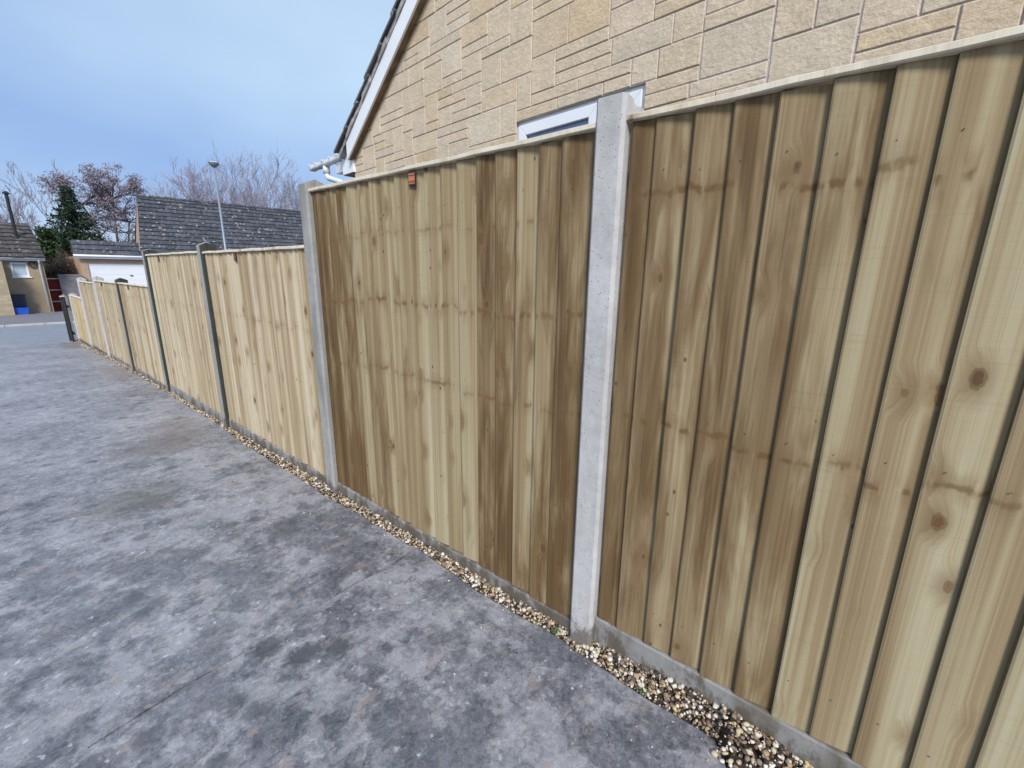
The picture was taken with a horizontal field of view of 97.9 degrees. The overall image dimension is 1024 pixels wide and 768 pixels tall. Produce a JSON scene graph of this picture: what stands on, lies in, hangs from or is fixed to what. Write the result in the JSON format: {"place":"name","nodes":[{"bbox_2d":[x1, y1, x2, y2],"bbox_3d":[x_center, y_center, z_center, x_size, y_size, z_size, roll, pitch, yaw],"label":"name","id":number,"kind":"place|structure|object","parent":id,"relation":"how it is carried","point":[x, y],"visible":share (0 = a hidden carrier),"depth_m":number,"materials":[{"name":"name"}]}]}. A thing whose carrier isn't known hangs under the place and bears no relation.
{"place":"outdoors","nodes":[
{"label":"outdoors","id":0,"kind":"place"},
{"bbox_2d":[0,311,72,321],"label":"sidewalk","id":1,"kind":"structure","parent":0,"point":[46,315],"depth_m":18.34,"materials":[{"name":"concrete"}]},
{"bbox_2d":[10,294,26,313],"bbox_3d":[-21.919,-3.558,19.840,0.469,0.850,0.480,12,18,39],"label":"wheelie bin","id":2,"kind":"object","parent":1,"relation":"on","point":[18,300],"visible":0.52,"depth_m":19.66,"materials":[{"name":"blue plastic"}]},
{"bbox_2d":[14,307,28,314],"bbox_3d":[-21.594,-3.212,19.623,0.371,0.292,0.445,12,18,39],"label":"recycling box","id":3,"kind":"object","parent":1,"relation":"on","point":[21,310],"visible":0.93,"depth_m":19.52,"materials":[{"name":"blue plastic"}]},
{"bbox_2d":[47,278,62,310],"bbox_3d":[-21.994,-4.304,21.419,0.060,1.576,0.540,12,18,39],"label":"red fence","id":4,"kind":"object","parent":1,"relation":"on","point":[54,289],"visible":0.59,"depth_m":21.45,"materials":[{"name":"red wood"}]},
{"bbox_2d":[0,318,73,324],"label":"pavement","id":5,"kind":"structure","parent":0,"point":[30,321],"depth_m":15.79,"materials":[{"name":"concrete"}]},
{"bbox_2d":[0,323,77,344],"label":"road","id":6,"kind":"structure","parent":0,"point":[28,334],"depth_m":12.35,"materials":[{"name":"grey asphalt"}]},
{"bbox_2d":[61,294,76,339],"bbox_3d":[-10.626,-1.598,10.677,0.100,1.090,0.100,12,18,39],"label":"old post","id":7,"kind":"object","parent":6,"relation":"on","point":[69,313],"visible":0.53,"depth_m":10.66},
{"bbox_2d":[0,0,395,262],"label":"sky","id":8,"kind":"structure","parent":0,"point":[135,85],"materials":[{"name":"blue"}]},
{"bbox_2d":[208,161,226,249],"bbox_3d":[-12.274,-6.144,19.011,0.380,6.150,0.380,12,18,39],"label":"street lamp","id":9,"kind":"object","parent":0,"point":[214,164],"visible":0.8,"depth_m":18.59,"materials":[{"name":"metal"}]},
{"bbox_2d":[0,340,725,767],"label":"driveway","id":10,"kind":"structure","parent":0,"point":[172,594],"depth_m":1.74,"materials":[{"name":"concrete"}]},
{"bbox_2d":[59,296,75,341],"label":"black gate","id":11,"kind":"structure","parent":10,"relation":"on","point":[71,333],"depth_m":10.09,"materials":[{"name":"metal"}]},
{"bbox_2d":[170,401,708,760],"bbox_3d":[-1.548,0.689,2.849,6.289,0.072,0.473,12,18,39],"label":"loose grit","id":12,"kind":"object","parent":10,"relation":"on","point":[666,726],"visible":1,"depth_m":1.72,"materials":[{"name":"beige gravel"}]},
{"bbox_3d":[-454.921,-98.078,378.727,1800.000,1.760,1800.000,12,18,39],"label":"ground","id":13,"kind":"structure","parent":0,"visible":0},
{"bbox_2d":[0,191,53,315],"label":"rendered house","id":14,"kind":"structure","parent":13,"relation":"on","point":[24,271],"depth_m":20.12,"materials":[{"name":"beige paint"}]},
{"bbox_2d":[9,262,31,277],"bbox_3d":[-21.960,-5.079,19.903,0.180,0.660,0.626,12,18,39],"label":"window","id":15,"kind":"structure","parent":14,"relation":"in","point":[19,270],"depth_m":19.89,"materials":[{"name":"white plastic"}]},
{"bbox_2d":[0,180,71,245],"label":"bare tree","id":16,"kind":"object","parent":13,"relation":"on","point":[16,209],"visible":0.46,"depth_m":34.47,"materials":[{"name":"brown plant"}]},
{"bbox_2d":[0,158,74,226],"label":"bare tree","id":17,"kind":"object","parent":13,"relation":"on","point":[28,196],"visible":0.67,"depth_m":32.26,"materials":[{"name":"brown plant"}]},
{"bbox_2d":[0,321,74,326],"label":"kerb","id":18,"kind":"structure","parent":13,"relation":"on","point":[29,324],"depth_m":14.94,"materials":[{"name":"concrete"}]},
{"bbox_2d":[32,223,71,286],"bbox_3d":[-27.126,-7.108,26.488,2.292,4.669,2.627,12,18,39],"label":"evergreen shrub","id":19,"kind":"object","parent":13,"relation":"on","point":[48,243],"visible":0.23,"depth_m":25.96,"materials":[{"name":"green plant"}]},
{"bbox_2d":[45,261,60,297],"bbox_3d":[-23.641,-5.208,23.332,1.197,2.475,1.518,0,14,-3],"label":"yellow green shrub","id":20,"kind":"object","parent":13,"relation":"on","point":[48,275],"visible":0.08,"depth_m":23.02,"materials":[{"name":"green plant"}]},
{"bbox_2d":[45,247,70,264],"bbox_3d":[-25.266,-6.454,26.712,3.860,4.043,3.406,-11,18,-39],"label":"twiggy hedge","id":21,"kind":"object","parent":13,"relation":"on","point":[57,256],"visible":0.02,"depth_m":25.05,"materials":[{"name":"brown plant"}]},
{"bbox_2d":[43,250,77,303],"bbox_3d":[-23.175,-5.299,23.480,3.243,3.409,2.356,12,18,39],"label":"twiggy hedge","id":22,"kind":"object","parent":13,"relation":"on","point":[69,267],"visible":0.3,"depth_m":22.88,"materials":[{"name":"brown plant"}]},
{"bbox_2d":[57,274,82,310],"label":"garden wall","id":23,"kind":"structure","parent":13,"relation":"on","point":[68,283],"depth_m":21.62,"materials":[{"name":"grey concrete"}]},
{"bbox_2d":[68,293,80,342],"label":"concrete post","id":24,"kind":"object","parent":13,"relation":"on","point":[74,317],"visible":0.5,"depth_m":9.78,"materials":[{"name":"grey concrete"}]},
{"bbox_2d":[44,184,106,245],"bbox_3d":[-27.942,-8.979,28.725,4.605,7.200,5.023,12,18,39],"label":"conifer tree","id":25,"kind":"object","parent":13,"relation":"on","point":[66,209],"visible":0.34,"depth_m":27.84,"materials":[{"name":"green plant"}]},
{"bbox_2d":[55,228,100,254],"bbox_3d":[-27.128,-7.481,28.210,2.706,4.590,3.524,12,18,39],"label":"evergreen shrub","id":26,"kind":"object","parent":13,"relation":"on","point":[70,239],"visible":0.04,"depth_m":27.65,"materials":[{"name":"green plant"}]},
{"bbox_2d":[76,277,93,348],"bbox_3d":[-8.245,-1.079,8.755,0.094,1.985,0.135,12,18,39],"label":"concrete post","id":27,"kind":"object","parent":13,"relation":"on","point":[83,305],"visible":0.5,"depth_m":8.59,"materials":[{"name":"grey concrete"}]},
{"bbox_2d":[31,161,148,241],"bbox_3d":[-29.825,-11.604,33.476,6.281,10.074,8.718,-3,14,-13],"label":"flat topped tree","id":28,"kind":"object","parent":13,"relation":"on","point":[99,194],"visible":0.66,"depth_m":32.31,"materials":[{"name":"plant"}]},
{"bbox_2d":[66,240,146,284],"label":"garage","id":29,"kind":"structure","parent":13,"relation":"on","point":[110,261],"depth_m":22.86,"materials":[{"name":"brick"}]},
{"bbox_2d":[87,263,146,284],"bbox_3d":[-20.230,-5.204,23.590,0.070,2.270,2.976,12,18,39],"label":"garage door","id":30,"kind":"structure","parent":29,"relation":"in","point":[134,273],"depth_m":23.17,"materials":[{"name":"white paint"}]},
{"bbox_2d":[114,278,134,371],"bbox_3d":[-5.442,-0.543,6.416,0.094,1.923,0.135,12,18,39],"label":"concrete post","id":31,"kind":"object","parent":13,"relation":"on","point":[122,280],"visible":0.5,"depth_m":6.25,"materials":[{"name":"grey concrete"}]},
{"bbox_2d":[141,249,170,391],"bbox_3d":[-4.025,-0.416,5.198,0.094,2.225,0.135,12,18,39],"label":"concrete post","id":32,"kind":"object","parent":13,"relation":"on","point":[154,312],"visible":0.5,"depth_m":5.04,"materials":[{"name":"grey concrete"}]},
{"bbox_2d":[105,155,267,229],"bbox_3d":[-27.277,-13.683,38.487,14.429,11.804,10.576,-7,16,-29],"label":"bare tree","id":33,"kind":"object","parent":13,"relation":"on","point":[194,194],"visible":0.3,"depth_m":38.00,"materials":[{"name":"brown plant"}]},
{"bbox_2d":[170,384,222,421],"bbox_3d":[-3.311,0.429,4.748,1.834,0.588,0.052,12,18,39],"label":"gravel board","id":34,"kind":"object","parent":13,"relation":"on","point":[198,404],"visible":0.25,"depth_m":4.61,"materials":[{"name":"concrete"}]},
{"bbox_2d":[145,251,221,413],"bbox_3d":[-3.301,-0.564,4.497,1.846,1.463,0.074,12,18,39],"label":"fence panel","id":35,"kind":"object","parent":34,"relation":"on","point":[180,304],"visible":0.96,"depth_m":4.41,"materials":[{"name":"beige wood"}]},
{"bbox_2d":[196,242,229,428],"bbox_3d":[-2.558,-0.109,3.980,0.094,2.213,0.135,12,18,39],"label":"concrete post","id":36,"kind":"object","parent":13,"relation":"on","point":[204,246],"visible":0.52,"depth_m":3.82,"materials":[{"name":"grey concrete"}]},
{"bbox_2d":[135,194,303,255],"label":"roofed house","id":37,"kind":"structure","parent":13,"relation":"on","point":[166,224],"depth_m":27.82,"materials":[{"name":"tile"}]},
{"bbox_2d":[175,139,299,209],"bbox_3d":[-24.178,-14.994,40.957,12.187,13.206,10.263,2,14,6],"label":"bare tree","id":38,"kind":"object","parent":13,"relation":"on","point":[263,196],"visible":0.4,"depth_m":39.39,"materials":[{"name":"brown plant"}]},
{"bbox_2d":[228,169,307,210],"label":"bare tree","id":39,"kind":"object","parent":13,"relation":"on","point":[283,193],"visible":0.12,"depth_m":43.96,"materials":[{"name":"brown plant"}]},
{"bbox_2d":[229,419,326,483],"bbox_3d":[-1.853,0.747,3.541,1.809,0.593,0.052,12,18,39],"label":"gravel board","id":40,"kind":"object","parent":13,"relation":"on","point":[262,442],"visible":0.23,"depth_m":3.40,"materials":[{"name":"concrete"}]},
{"bbox_2d":[202,245,325,475],"bbox_3d":[-1.843,-0.242,3.291,1.821,1.450,0.074,12,18,39],"label":"fence panel","id":41,"kind":"object","parent":40,"relation":"on","point":[261,306],"visible":0.98,"depth_m":3.15,"materials":[{"name":"beige wood"}]},
{"bbox_2d":[337,482,570,633],"bbox_3d":[-0.425,1.055,2.357,1.757,0.606,0.052,12,18,39],"label":"gravel board","id":42,"kind":"object","parent":13,"relation":"on","point":[513,592],"visible":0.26,"depth_m":2.10,"materials":[{"name":"concrete"}]},
{"bbox_2d":[308,122,595,615],"bbox_3d":[-0.413,-0.074,2.072,1.769,1.724,0.074,12,18,39],"label":"fence panel","id":43,"kind":"object","parent":42,"relation":"on","point":[454,295],"visible":0.99,"depth_m":1.84,"materials":[{"name":"brown wood"}]},
{"bbox_2d":[308,0,1023,182],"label":"stone bungalow","id":44,"kind":"object","parent":13,"relation":"on","point":[445,78],"visible":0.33,"depth_m":2.93,"materials":[{"name":"beige stone"}]},
{"bbox_2d":[518,84,644,140],"bbox_3d":[0.435,-1.377,3.164,0.077,1.050,1.085,-13,19,-43],"label":"window","id":45,"kind":"structure","parent":44,"relation":"in","point":[582,114],"depth_m":3.07,"materials":[{"name":"white plastic"}]},
{"bbox_2d":[593,614,866,767],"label":"gravel board","id":46,"kind":"object","parent":13,"relation":"on","point":[800,744],"visible":0.38,"depth_m":1.35,"materials":[{"name":"concrete"}]},
{"bbox_2d":[598,24,1023,767],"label":"fence panel","id":47,"kind":"object","parent":46,"relation":"on","point":[814,512],"visible":1,"depth_m":1.05,"materials":[{"name":"beige wood"}]},
{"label":"soil strip","id":48,"kind":"structure","parent":13,"relation":"on","visible":0},
{"bbox_2d":[80,338,90,346],"bbox_3d":[-8.941,-0.704,9.434,1.688,0.375,0.052,12,18,39],"label":"gravel board","id":49,"kind":"object","parent":48,"relation":"on","point":[85,342],"visible":0.23,"depth_m":9.49,"materials":[{"name":"concrete"}]},
{"bbox_2d":[70,295,90,344],"bbox_3d":[-8.935,-1.342,9.272,1.700,0.942,0.074,12,18,39],"label":"fence panel","id":50,"kind":"object","parent":49,"relation":"on","point":[80,318],"visible":0.79,"depth_m":9.31,"materials":[{"name":"beige wood"}]},
{"bbox_2d":[93,344,107,354],"bbox_3d":[-7.577,-0.434,8.298,1.706,0.436,0.052,12,18,39],"label":"gravel board","id":51,"kind":"object","parent":48,"relation":"on","point":[98,349],"visible":0.23,"depth_m":8.39,"materials":[{"name":"concrete"}]},
{"bbox_2d":[78,281,106,352],"bbox_3d":[-7.569,-1.235,8.095,1.718,1.218,0.074,12,18,39],"label":"fence panel","id":52,"kind":"object","parent":51,"relation":"on","point":[92,312],"visible":0.86,"depth_m":8.09,"materials":[{"name":"beige wood"}]},
{"bbox_2d":[92,276,110,356],"bbox_3d":[-6.874,-0.834,7.607,0.094,1.964,0.135,12,18,39],"label":"concrete post","id":53,"kind":"object","parent":48,"relation":"in","point":[100,311],"visible":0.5,"depth_m":7.45,"materials":[{"name":"grey concrete"}]},
{"bbox_2d":[110,353,131,368],"bbox_3d":[-6.176,-0.152,7.132,1.787,0.490,0.052,12,18,39],"label":"gravel board","id":54,"kind":"object","parent":48,"relation":"on","point":[113,356],"visible":0.23,"depth_m":7.13,"materials":[{"name":"concrete"}]},
{"bbox_2d":[94,280,130,364],"bbox_3d":[-6.168,-0.976,6.923,1.799,1.210,0.074,12,18,39],"label":"fence panel","id":55,"kind":"object","parent":54,"relation":"on","point":[111,314],"visible":0.88,"depth_m":6.91,"materials":[{"name":"beige wood"}]},
{"bbox_2d":[135,366,165,387],"bbox_3d":[-4.753,0.142,5.949,1.765,0.529,0.052,12,18,39],"label":"gravel board","id":56,"kind":"object","parent":48,"relation":"on","point":[139,370],"visible":0.21,"depth_m":5.90,"materials":[{"name":"concrete"}]},
{"bbox_2d":[117,282,165,384],"bbox_3d":[-4.744,-0.686,5.739,1.777,1.179,0.074,12,18,39],"label":"fence panel","id":57,"kind":"object","parent":56,"relation":"on","point":[136,303],"visible":0.96,"depth_m":5.70,"materials":[{"name":"beige wood"}]},
{"bbox_2d":[298,179,337,493],"bbox_3d":[-1.107,0.070,2.746,0.094,2.451,0.135,12,18,39],"label":"concrete post","id":58,"kind":"object","parent":48,"relation":"in","point":[309,240],"visible":0.46,"depth_m":2.58,"materials":[{"name":"grey concrete"}]},
{"bbox_2d":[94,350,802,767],"bbox_3d":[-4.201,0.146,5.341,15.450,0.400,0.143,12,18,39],"label":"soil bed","id":59,"kind":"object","parent":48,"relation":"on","point":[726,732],"visible":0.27,"depth_m":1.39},
{"bbox_2d":[74,341,288,466],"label":"gravel","id":60,"kind":"structure","parent":59,"relation":"on","point":[250,443],"depth_m":4.27,"materials":[{"name":"beige gravel"}]},
{"bbox_2d":[281,462,813,767],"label":"gravel","id":61,"kind":"structure","parent":59,"relation":"on","point":[505,600],"depth_m":1.51,"materials":[{"name":"beige gravel"}]},
{"bbox_2d":[549,626,559,634],"bbox_3d":[0.171,0.958,1.734,0.034,0.011,0.047,12,18,39],"label":"weed","id":62,"kind":"object","parent":61,"relation":"on","point":[556,629],"visible":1,"depth_m":1.73,"materials":[{"name":"green plant"}]},
{"bbox_2d":[636,682,649,693],"bbox_3d":[0.439,1.016,1.497,0.046,0.016,0.063,0,14,-4],"label":"weed","id":63,"kind":"object","parent":61,"relation":"on","point":[645,687],"visible":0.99,"depth_m":1.49,"materials":[{"name":"green plant"}]},
{"bbox_2d":[570,92,643,647],"bbox_3d":[0.301,0.369,1.577,0.094,2.431,0.135,12,18,39],"label":"concrete post","id":64,"kind":"object","parent":48,"relation":"in","point":[613,138],"visible":0.61,"depth_m":1.40,"materials":[{"name":"grey concrete"}]}
]}

